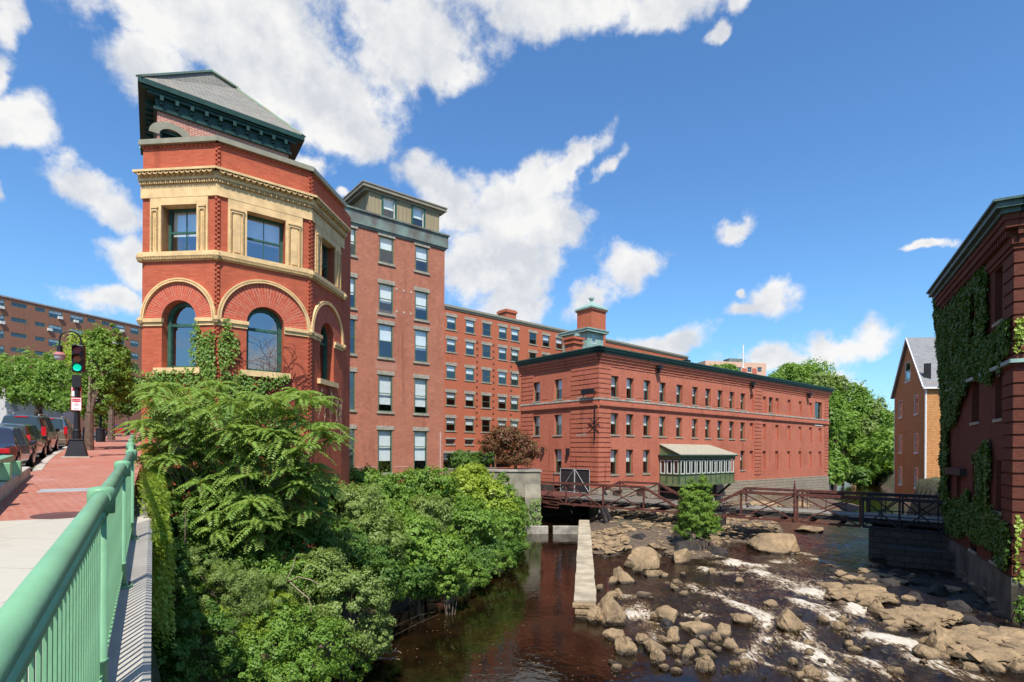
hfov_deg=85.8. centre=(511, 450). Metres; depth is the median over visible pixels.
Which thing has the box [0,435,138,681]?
green railing
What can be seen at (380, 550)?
undergrowth shrub
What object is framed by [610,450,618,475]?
window
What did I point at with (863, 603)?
ledge rock
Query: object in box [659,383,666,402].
window
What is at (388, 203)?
window
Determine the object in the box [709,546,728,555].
river rock
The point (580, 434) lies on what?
window
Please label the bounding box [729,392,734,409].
window
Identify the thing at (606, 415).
three storey mill
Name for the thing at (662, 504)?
iron footbridge
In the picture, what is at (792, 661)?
river rock
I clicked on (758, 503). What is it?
river rock
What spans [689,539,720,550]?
dry roots
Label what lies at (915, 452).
window
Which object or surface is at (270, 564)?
undergrowth shrub
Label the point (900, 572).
river rock
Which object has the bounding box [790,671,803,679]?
river rock
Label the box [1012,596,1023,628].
corner weed
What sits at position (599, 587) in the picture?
river rock
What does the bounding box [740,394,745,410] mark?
window
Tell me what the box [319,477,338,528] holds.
creeper shrub
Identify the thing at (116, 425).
flower bed
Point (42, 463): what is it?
kerb
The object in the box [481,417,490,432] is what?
window
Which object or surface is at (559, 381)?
window
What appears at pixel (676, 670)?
river stone
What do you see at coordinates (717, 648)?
river rock
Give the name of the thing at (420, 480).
bank tree
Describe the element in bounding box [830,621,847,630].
river stone
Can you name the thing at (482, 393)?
window
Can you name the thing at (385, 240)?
window
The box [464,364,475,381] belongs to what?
window
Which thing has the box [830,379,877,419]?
deciduous tree
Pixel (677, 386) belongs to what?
window
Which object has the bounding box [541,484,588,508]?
mill race wall
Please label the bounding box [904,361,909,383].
window
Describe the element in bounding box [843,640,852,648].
river stone
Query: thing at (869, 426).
deciduous tree
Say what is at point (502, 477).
overhanging shrub
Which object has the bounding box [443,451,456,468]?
window
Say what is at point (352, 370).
window
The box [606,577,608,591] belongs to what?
rusty post
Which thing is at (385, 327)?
window
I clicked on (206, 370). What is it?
climbing ivy
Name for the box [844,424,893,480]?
distant woodland
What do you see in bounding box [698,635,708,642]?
river stone
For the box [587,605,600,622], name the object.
river rock
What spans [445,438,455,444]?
window
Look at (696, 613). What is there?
river stone
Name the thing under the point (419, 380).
window
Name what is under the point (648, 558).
river rock
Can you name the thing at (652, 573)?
river rock
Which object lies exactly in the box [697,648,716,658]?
river rock
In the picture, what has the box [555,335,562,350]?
window
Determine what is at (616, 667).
river stone
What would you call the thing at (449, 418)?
window
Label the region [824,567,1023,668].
shore rubble
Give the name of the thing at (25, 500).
brick sidewalk
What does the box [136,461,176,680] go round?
climbing ivy
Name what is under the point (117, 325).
window
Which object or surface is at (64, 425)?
parked car
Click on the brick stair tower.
(591, 313)
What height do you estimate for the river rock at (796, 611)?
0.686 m
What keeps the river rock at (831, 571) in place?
on the river water at (519, 623)
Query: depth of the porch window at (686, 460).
61.13 m
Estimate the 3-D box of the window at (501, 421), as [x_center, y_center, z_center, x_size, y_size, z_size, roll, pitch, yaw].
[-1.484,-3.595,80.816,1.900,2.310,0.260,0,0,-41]
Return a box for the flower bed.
[95,424,135,433]
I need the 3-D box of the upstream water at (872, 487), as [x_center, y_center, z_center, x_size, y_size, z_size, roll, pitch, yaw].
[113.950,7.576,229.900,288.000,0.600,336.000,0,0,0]
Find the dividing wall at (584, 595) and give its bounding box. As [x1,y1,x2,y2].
[572,520,595,618]
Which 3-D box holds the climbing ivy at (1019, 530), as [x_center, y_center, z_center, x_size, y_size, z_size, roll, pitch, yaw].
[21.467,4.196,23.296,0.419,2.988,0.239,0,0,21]
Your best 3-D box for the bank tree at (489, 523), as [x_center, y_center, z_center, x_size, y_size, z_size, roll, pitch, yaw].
[-1.400,5.109,33.242,4.565,5.248,8.066,0,0,21]
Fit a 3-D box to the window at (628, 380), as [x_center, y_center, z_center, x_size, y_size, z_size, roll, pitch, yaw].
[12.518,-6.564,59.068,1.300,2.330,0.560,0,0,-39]
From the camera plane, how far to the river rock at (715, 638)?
20.45 m
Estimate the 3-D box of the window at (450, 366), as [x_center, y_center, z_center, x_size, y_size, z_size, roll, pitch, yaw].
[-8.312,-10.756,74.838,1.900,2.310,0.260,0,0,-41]
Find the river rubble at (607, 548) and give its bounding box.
[591,503,816,558]
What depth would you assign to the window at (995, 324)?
25.75 m
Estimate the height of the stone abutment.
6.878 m
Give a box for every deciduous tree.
[709,362,740,370]
[768,371,787,379]
[773,361,799,380]
[790,356,838,383]
[808,372,855,399]
[828,390,847,485]
[828,410,864,483]
[828,450,852,488]
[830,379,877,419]
[844,418,884,457]
[845,434,891,475]
[845,463,875,486]
[859,394,893,434]
[872,459,893,482]
[877,409,893,457]
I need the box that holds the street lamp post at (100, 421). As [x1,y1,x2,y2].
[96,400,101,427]
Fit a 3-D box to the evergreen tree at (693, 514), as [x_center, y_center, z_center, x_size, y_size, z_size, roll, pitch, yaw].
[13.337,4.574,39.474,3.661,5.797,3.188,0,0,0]
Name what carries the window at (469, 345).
in the long mill building at (484, 352)
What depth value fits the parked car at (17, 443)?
18.57 m
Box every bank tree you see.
[349,463,460,528]
[386,511,468,614]
[436,461,520,517]
[441,494,532,549]
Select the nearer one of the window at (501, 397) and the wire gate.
the wire gate
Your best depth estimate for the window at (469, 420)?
76.99 m
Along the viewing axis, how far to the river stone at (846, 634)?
21.24 m
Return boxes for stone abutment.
[486,468,541,525]
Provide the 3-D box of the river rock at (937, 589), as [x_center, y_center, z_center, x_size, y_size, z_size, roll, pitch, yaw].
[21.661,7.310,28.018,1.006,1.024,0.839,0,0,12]
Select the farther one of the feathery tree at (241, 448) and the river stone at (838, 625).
the river stone at (838, 625)
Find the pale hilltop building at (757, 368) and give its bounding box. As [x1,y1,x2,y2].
[698,358,765,375]
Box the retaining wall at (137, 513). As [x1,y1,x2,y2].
[134,482,147,516]
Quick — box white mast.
[742,345,743,367]
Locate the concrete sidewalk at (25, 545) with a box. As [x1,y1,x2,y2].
[0,518,73,681]
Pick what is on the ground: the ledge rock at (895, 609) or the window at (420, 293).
the ledge rock at (895, 609)
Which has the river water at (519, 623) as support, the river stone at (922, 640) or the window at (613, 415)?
the river stone at (922, 640)
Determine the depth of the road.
27.65 m
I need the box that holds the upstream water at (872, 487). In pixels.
[737,481,908,514]
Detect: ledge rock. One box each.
[820,582,842,587]
[851,592,872,606]
[867,598,883,616]
[884,595,900,604]
[885,622,906,631]
[890,608,905,611]
[917,611,928,614]
[917,622,943,633]
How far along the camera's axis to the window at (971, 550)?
29.33 m
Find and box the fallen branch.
[287,556,318,611]
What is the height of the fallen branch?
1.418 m
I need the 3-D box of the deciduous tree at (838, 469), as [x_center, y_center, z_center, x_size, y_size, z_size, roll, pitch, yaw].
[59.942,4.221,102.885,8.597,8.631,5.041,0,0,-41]
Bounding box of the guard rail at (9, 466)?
[0,455,21,480]
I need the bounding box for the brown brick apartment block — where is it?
[0,295,141,430]
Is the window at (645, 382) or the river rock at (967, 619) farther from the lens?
the window at (645, 382)
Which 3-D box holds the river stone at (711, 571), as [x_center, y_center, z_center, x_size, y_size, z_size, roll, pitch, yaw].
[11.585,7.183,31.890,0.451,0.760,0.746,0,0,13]
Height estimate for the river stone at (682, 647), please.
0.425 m
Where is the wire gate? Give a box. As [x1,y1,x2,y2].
[560,468,589,493]
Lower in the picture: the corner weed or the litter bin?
the corner weed
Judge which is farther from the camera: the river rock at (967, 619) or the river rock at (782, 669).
the river rock at (967, 619)
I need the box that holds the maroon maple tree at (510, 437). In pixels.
[475,424,546,469]
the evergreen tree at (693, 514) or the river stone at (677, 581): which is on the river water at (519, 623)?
the river stone at (677, 581)
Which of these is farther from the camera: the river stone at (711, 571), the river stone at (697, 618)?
the river stone at (711, 571)
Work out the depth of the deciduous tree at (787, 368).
154.67 m
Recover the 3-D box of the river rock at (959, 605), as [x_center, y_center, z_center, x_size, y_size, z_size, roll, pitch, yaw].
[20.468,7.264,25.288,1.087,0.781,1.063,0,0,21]
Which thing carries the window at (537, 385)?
in the three storey mill at (606, 415)
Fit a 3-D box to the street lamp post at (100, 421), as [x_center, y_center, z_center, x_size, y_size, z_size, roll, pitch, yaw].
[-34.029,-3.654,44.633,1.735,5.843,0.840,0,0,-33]
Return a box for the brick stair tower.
[575,297,607,345]
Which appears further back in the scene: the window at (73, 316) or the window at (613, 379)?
the window at (73, 316)
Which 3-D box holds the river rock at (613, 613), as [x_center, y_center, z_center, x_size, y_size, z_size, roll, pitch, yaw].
[4.251,7.086,23.031,1.757,2.142,1.350,0,0,-4]
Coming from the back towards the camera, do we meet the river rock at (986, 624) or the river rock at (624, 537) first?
the river rock at (624, 537)
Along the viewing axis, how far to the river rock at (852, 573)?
31.04 m
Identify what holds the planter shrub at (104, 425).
on the brick sidewalk at (25, 500)
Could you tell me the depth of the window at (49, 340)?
102.67 m
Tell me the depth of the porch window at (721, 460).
65.69 m
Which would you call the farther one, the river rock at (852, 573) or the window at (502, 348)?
the window at (502, 348)
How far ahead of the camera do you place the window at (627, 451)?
59.42 m
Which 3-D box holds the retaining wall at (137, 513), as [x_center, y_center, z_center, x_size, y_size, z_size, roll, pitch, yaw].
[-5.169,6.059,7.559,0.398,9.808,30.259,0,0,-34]
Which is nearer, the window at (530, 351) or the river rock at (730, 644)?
the river rock at (730, 644)
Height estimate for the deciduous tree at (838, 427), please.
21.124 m
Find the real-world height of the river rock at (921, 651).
1.052 m
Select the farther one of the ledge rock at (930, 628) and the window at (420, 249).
the window at (420, 249)
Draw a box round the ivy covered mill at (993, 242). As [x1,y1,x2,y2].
[926,194,1023,620]
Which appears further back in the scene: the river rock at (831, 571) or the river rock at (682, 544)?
the river rock at (682, 544)
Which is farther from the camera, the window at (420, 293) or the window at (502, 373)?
the window at (502, 373)
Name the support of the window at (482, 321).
in the long mill building at (484, 352)
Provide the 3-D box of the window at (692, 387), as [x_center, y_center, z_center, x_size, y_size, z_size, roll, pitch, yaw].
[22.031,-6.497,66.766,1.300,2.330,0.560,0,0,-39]
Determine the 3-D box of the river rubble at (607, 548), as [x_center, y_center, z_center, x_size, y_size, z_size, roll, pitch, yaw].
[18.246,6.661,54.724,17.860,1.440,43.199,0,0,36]
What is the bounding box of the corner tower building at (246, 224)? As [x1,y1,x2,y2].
[132,69,350,562]
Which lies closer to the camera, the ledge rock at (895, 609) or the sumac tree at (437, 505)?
the ledge rock at (895, 609)
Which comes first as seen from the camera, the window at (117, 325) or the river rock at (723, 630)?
the river rock at (723, 630)
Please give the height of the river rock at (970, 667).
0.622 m
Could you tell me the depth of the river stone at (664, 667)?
17.88 m
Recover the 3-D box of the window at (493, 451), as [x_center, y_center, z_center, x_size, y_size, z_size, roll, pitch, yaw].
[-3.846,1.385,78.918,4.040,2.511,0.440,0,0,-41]
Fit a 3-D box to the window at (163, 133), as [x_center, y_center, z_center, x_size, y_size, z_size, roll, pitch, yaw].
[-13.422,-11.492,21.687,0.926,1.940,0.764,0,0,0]
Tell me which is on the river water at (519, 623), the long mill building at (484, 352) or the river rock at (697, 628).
the river rock at (697, 628)
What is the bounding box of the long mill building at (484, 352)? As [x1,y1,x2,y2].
[443,304,688,468]
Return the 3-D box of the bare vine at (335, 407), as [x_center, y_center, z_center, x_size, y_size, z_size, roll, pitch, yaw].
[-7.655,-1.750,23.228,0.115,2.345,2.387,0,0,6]
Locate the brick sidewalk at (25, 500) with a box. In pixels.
[0,432,140,520]
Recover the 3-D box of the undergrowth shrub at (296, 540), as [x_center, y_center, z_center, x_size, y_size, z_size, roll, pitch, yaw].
[-8.256,3.088,17.011,5.799,5.799,4.179,0,0,0]
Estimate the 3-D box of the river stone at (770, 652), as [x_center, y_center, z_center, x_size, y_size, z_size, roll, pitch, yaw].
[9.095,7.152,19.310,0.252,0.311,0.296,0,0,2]
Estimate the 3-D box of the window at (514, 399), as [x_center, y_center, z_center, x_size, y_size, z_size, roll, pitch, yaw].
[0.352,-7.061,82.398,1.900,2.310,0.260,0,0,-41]
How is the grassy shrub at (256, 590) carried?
on the ground
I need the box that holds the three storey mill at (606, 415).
[515,333,834,518]
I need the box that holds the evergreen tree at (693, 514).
[671,474,724,540]
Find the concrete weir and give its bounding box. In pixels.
[518,526,578,533]
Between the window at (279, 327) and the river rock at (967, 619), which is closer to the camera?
the window at (279, 327)
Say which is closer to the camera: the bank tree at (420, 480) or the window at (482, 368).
the bank tree at (420, 480)
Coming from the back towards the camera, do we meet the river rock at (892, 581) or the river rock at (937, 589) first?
the river rock at (892, 581)
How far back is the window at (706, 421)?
69.02 m
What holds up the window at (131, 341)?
in the brown brick apartment block
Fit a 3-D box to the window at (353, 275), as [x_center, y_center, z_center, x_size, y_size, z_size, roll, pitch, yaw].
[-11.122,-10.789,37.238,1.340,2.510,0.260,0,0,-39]
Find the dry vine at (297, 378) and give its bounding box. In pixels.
[224,335,335,426]
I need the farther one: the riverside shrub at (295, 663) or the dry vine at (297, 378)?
the dry vine at (297, 378)
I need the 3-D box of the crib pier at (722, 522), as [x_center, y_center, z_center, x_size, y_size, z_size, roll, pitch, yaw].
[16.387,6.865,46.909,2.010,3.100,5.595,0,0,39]
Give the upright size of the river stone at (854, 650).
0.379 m
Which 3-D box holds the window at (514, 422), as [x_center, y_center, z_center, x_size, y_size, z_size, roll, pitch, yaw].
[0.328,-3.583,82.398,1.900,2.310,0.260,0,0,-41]
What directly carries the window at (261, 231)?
in the corner tower building at (246, 224)
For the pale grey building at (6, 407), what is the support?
on the ground
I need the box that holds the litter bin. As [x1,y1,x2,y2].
[95,428,105,441]
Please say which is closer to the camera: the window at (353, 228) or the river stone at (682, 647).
the river stone at (682, 647)
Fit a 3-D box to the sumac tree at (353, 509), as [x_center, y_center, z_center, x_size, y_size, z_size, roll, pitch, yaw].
[-6.274,3.618,23.010,4.702,5.207,2.878,0,0,25]
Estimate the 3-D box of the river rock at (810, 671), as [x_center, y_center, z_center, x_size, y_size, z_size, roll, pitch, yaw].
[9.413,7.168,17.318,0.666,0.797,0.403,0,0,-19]
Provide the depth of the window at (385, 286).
39.05 m
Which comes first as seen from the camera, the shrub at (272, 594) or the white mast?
the shrub at (272, 594)
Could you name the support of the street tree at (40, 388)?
on the road
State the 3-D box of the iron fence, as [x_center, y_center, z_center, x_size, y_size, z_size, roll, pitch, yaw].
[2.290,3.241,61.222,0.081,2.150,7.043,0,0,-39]
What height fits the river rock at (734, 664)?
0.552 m
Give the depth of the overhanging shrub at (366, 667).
23.78 m
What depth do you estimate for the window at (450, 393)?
74.86 m
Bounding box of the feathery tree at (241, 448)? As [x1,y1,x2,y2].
[111,380,356,639]
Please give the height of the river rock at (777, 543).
2.545 m
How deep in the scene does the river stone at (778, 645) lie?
20.01 m
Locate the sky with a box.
[0,0,1023,411]
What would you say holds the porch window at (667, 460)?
in the three storey mill at (606, 415)
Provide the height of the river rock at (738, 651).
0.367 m
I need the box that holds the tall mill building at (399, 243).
[342,180,449,484]
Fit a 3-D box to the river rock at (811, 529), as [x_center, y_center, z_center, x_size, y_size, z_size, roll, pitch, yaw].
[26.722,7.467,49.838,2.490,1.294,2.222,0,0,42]
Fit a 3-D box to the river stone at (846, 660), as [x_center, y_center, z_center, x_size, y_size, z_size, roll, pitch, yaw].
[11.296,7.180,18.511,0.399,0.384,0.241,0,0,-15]
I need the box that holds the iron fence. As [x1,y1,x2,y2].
[541,470,554,489]
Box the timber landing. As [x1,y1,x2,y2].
[541,490,596,508]
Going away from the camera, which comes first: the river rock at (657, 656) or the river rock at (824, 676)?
the river rock at (824, 676)
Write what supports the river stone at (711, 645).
on the river water at (519, 623)
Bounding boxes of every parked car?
[0,423,47,460]
[0,426,36,466]
[1,413,59,453]
[49,417,72,445]
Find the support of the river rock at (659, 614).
on the river water at (519, 623)
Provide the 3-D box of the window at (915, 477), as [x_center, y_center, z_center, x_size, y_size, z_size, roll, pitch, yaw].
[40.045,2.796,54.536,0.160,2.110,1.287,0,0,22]
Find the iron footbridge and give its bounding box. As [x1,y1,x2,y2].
[541,480,944,533]
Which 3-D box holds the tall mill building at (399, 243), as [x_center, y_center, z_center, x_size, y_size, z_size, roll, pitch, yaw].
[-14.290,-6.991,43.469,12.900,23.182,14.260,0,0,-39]
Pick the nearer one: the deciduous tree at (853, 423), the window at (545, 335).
the window at (545, 335)
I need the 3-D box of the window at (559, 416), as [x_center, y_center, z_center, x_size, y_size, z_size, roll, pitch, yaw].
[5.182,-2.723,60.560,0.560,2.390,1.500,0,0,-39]
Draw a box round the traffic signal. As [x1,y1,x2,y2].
[52,330,91,457]
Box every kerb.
[0,467,29,501]
[32,435,107,470]
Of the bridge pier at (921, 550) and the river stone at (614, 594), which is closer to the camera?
the river stone at (614, 594)
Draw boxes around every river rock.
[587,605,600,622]
[595,584,603,590]
[596,592,628,625]
[602,628,624,641]
[606,576,616,583]
[613,566,635,583]
[614,636,636,654]
[615,588,623,596]
[620,535,629,541]
[623,546,661,570]
[631,533,645,539]
[631,563,642,573]
[634,633,644,643]
[636,591,653,597]
[643,638,667,653]
[644,570,662,576]
[647,542,660,548]
[650,605,676,624]
[650,648,665,663]
[657,635,671,643]
[660,618,673,628]
[667,626,679,642]
[670,644,681,655]
[671,529,692,537]
[671,548,689,563]
[674,538,712,550]
[674,659,682,665]
[679,620,715,636]
[681,643,695,659]
[688,638,705,648]
[694,654,715,673]
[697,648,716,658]
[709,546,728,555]
[710,631,722,644]
[712,646,721,651]
[717,622,731,637]
[721,665,729,671]
[722,638,738,650]
[728,660,741,668]
[730,613,753,625]
[733,648,747,653]
[742,500,778,506]
[746,533,799,554]
[776,607,806,632]
[778,666,787,673]
[788,657,798,666]
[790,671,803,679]
[792,608,801,615]
[793,525,823,532]
[802,665,819,678]
[820,674,828,678]
[824,568,838,576]
[843,572,858,576]
[861,572,879,579]
[877,577,899,585]
[888,569,909,575]
[907,591,922,600]
[911,643,950,661]
[925,627,959,652]
[926,583,946,595]
[945,600,972,612]
[950,624,979,630]
[959,647,972,662]
[961,614,981,623]
[961,662,980,673]
[976,622,997,627]
[979,659,1005,674]
[1006,658,1023,672]
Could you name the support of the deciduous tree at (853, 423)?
on the ground
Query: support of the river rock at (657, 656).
on the river water at (519, 623)
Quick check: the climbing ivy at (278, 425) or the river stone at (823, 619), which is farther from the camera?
the river stone at (823, 619)
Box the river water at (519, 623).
[314,516,1023,681]
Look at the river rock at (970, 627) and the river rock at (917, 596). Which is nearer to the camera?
the river rock at (970, 627)
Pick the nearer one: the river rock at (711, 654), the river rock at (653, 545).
the river rock at (711, 654)
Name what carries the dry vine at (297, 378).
attached to the corner tower building at (246, 224)
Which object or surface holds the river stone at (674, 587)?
on the river water at (519, 623)
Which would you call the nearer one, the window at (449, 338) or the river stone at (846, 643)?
the river stone at (846, 643)
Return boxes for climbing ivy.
[133,319,216,449]
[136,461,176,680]
[217,318,289,422]
[219,411,316,547]
[528,498,542,525]
[931,265,1011,511]
[942,438,1011,571]
[1013,316,1023,352]
[1013,515,1023,584]
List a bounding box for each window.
[48,338,58,346]
[49,310,62,318]
[49,324,62,333]
[70,314,83,323]
[112,324,124,331]
[130,340,138,347]
[153,130,180,138]
[167,302,195,366]
[168,208,196,250]
[246,308,281,372]
[247,215,282,263]
[320,326,327,379]
[322,244,327,279]
[349,425,356,467]
[350,272,357,310]
[350,314,356,355]
[350,367,356,411]
[351,224,357,258]
[376,426,393,474]
[377,278,394,316]
[377,319,394,360]
[377,370,394,413]
[378,232,395,266]
[383,197,394,217]
[413,207,422,226]
[413,286,429,322]
[413,325,429,364]
[413,374,428,415]
[413,427,428,472]
[414,242,429,274]
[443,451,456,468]
[445,335,456,353]
[445,362,456,379]
[445,389,456,406]
[445,415,456,431]
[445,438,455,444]
[446,313,456,331]
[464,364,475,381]
[464,391,474,407]
[464,416,474,432]
[464,438,474,445]
[465,316,475,334]
[465,339,475,356]
[478,451,494,467]
[481,320,491,337]
[481,341,491,358]
[481,367,491,383]
[481,392,491,408]
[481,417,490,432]
[497,369,507,385]
[497,394,506,409]
[497,418,506,426]
[498,323,507,340]
[498,344,507,360]
[510,326,519,342]
[510,346,519,362]
[510,370,519,386]
[510,395,519,410]
[510,418,518,426]
[528,329,537,345]
[528,349,536,358]
[532,382,539,402]
[532,416,539,436]
[542,332,550,347]
[553,379,561,400]
[553,415,562,435]
[554,449,560,473]
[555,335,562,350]
[576,413,586,435]
[610,413,619,435]
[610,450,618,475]
[611,376,619,398]
[625,414,634,436]
[626,378,634,399]
[626,450,633,474]
[643,381,650,401]
[643,415,651,436]
[643,450,650,474]
[658,417,666,437]
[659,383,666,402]
[660,460,664,473]
[667,460,671,473]
[673,460,678,473]
[675,418,682,437]
[676,385,682,404]
[686,460,689,473]
[691,419,698,438]
[691,460,695,473]
[692,387,698,405]
[704,420,711,438]
[707,460,710,472]
[717,421,723,439]
[721,460,724,472]
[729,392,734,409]
[729,422,734,439]
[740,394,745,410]
[740,451,745,470]
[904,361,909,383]
[913,394,917,415]
[913,433,917,453]
[913,468,917,488]
[968,548,976,554]
[992,320,1000,327]
[992,418,1001,422]
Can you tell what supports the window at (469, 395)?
in the long mill building at (484, 352)
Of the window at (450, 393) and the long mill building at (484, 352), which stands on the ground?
the long mill building at (484, 352)
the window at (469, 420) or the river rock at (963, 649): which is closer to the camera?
the river rock at (963, 649)
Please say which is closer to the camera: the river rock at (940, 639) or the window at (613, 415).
the river rock at (940, 639)
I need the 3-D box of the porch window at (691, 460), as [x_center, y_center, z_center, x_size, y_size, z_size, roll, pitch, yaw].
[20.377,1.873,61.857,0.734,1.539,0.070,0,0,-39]
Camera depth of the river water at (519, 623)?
22.77 m
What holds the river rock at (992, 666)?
on the shore rubble at (1003, 646)
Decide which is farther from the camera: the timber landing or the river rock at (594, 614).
the timber landing
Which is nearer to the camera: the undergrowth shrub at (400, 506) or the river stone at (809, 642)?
the river stone at (809, 642)
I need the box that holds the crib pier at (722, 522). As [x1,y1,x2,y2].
[693,512,725,536]
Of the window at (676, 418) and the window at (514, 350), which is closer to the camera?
the window at (676, 418)
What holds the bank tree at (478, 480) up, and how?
on the ground
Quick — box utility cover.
[37,488,88,491]
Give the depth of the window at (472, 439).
76.99 m
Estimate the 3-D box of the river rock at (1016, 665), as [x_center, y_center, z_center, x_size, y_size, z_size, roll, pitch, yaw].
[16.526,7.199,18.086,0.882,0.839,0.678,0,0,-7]
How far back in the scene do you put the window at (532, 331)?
84.60 m
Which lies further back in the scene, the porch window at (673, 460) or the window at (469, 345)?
the window at (469, 345)
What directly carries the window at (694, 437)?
in the three storey mill at (606, 415)
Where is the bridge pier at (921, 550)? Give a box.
[868,524,953,570]
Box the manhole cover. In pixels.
[30,512,78,518]
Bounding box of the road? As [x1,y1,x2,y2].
[22,431,107,466]
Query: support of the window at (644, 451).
in the three storey mill at (606, 415)
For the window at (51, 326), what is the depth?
103.21 m
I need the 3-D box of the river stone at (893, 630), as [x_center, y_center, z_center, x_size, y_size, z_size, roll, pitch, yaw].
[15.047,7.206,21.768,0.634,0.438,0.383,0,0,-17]
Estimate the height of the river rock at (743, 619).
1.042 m
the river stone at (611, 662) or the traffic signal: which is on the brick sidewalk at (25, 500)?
the traffic signal
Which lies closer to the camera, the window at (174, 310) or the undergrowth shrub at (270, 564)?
the undergrowth shrub at (270, 564)
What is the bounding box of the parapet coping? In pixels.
[107,516,151,681]
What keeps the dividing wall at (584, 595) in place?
on the ground
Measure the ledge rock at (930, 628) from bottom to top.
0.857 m
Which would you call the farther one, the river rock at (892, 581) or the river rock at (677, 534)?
the river rock at (677, 534)
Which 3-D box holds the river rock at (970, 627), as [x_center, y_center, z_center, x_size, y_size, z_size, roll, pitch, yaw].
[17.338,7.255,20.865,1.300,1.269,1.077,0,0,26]
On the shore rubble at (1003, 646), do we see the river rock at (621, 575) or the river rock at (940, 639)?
the river rock at (940, 639)
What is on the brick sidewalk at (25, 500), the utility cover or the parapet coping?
the utility cover
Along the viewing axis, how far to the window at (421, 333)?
40.92 m
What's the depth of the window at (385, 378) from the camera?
39.09 m
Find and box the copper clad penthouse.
[557,327,609,351]
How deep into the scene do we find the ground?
42.71 m
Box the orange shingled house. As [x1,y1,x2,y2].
[890,337,940,498]
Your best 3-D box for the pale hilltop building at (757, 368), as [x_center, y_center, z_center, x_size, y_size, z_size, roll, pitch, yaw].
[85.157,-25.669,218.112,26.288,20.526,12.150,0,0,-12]
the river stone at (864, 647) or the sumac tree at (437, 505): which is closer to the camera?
the river stone at (864, 647)
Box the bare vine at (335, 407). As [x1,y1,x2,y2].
[318,386,342,434]
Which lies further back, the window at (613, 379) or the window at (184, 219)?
the window at (613, 379)
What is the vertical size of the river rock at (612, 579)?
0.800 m
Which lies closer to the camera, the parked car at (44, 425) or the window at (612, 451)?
the parked car at (44, 425)
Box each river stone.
[608,659,619,664]
[609,590,619,597]
[611,664,621,671]
[658,663,669,670]
[670,584,681,590]
[670,667,681,673]
[672,579,682,584]
[676,644,685,649]
[678,590,688,595]
[681,659,692,664]
[691,617,703,620]
[692,610,701,615]
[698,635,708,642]
[707,642,716,647]
[708,568,715,573]
[735,576,743,583]
[740,658,750,665]
[763,599,777,607]
[768,649,774,655]
[775,643,782,647]
[803,639,814,646]
[804,649,813,655]
[816,615,828,623]
[818,658,825,662]
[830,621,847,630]
[835,614,845,620]
[840,618,850,623]
[842,658,852,662]
[843,631,851,637]
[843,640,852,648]
[848,646,862,653]
[853,576,865,581]
[853,627,863,631]
[858,645,870,649]
[866,641,880,645]
[885,627,899,633]
[887,666,904,675]
[901,595,915,601]
[918,658,927,663]
[919,636,927,644]
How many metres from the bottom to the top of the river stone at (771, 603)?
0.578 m
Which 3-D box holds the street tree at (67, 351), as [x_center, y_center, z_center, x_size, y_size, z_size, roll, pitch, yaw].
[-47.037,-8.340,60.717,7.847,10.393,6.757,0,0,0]
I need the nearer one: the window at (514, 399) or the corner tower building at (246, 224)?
the corner tower building at (246, 224)
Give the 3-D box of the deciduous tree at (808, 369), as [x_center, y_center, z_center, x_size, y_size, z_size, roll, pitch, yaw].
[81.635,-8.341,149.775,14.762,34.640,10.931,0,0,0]
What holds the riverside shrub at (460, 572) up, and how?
on the ground
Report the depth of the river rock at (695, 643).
19.96 m
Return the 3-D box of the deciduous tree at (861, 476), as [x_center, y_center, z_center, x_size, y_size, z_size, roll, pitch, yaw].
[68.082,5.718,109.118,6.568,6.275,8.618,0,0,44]
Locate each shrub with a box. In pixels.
[94,415,107,438]
[149,459,345,623]
[151,491,241,681]
[169,523,345,640]
[173,543,300,638]
[199,590,301,667]
[217,613,362,681]
[286,546,396,681]
[312,527,524,615]
[318,512,531,681]
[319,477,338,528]
[327,517,505,612]
[339,472,481,534]
[432,545,473,615]
[444,449,483,470]
[476,450,495,466]
[495,472,528,530]
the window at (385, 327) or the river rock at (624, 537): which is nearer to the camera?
the window at (385, 327)
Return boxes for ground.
[30,428,1023,681]
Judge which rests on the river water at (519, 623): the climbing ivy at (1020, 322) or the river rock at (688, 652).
the river rock at (688, 652)
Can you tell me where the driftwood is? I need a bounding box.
[356,636,400,660]
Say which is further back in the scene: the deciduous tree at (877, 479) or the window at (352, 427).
the deciduous tree at (877, 479)
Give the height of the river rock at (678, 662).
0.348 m
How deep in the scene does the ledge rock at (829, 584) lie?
28.59 m
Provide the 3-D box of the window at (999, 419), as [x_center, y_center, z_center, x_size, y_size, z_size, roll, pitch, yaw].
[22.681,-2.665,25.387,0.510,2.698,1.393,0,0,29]
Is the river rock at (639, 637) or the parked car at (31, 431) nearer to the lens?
the river rock at (639, 637)
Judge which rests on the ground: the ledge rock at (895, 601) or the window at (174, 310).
the ledge rock at (895, 601)
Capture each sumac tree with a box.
[322,477,412,593]
[397,493,454,596]
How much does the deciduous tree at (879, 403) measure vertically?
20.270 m
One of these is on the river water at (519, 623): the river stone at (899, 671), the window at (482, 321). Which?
the river stone at (899, 671)
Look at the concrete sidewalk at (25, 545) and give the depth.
7.16 m
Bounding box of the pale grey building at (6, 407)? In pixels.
[0,380,73,423]
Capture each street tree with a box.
[0,345,87,415]
[0,353,11,367]
[50,329,98,417]
[54,320,137,449]
[94,343,141,439]
[120,385,140,434]
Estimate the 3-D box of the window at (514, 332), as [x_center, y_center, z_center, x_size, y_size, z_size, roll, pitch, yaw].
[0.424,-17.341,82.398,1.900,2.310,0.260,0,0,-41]

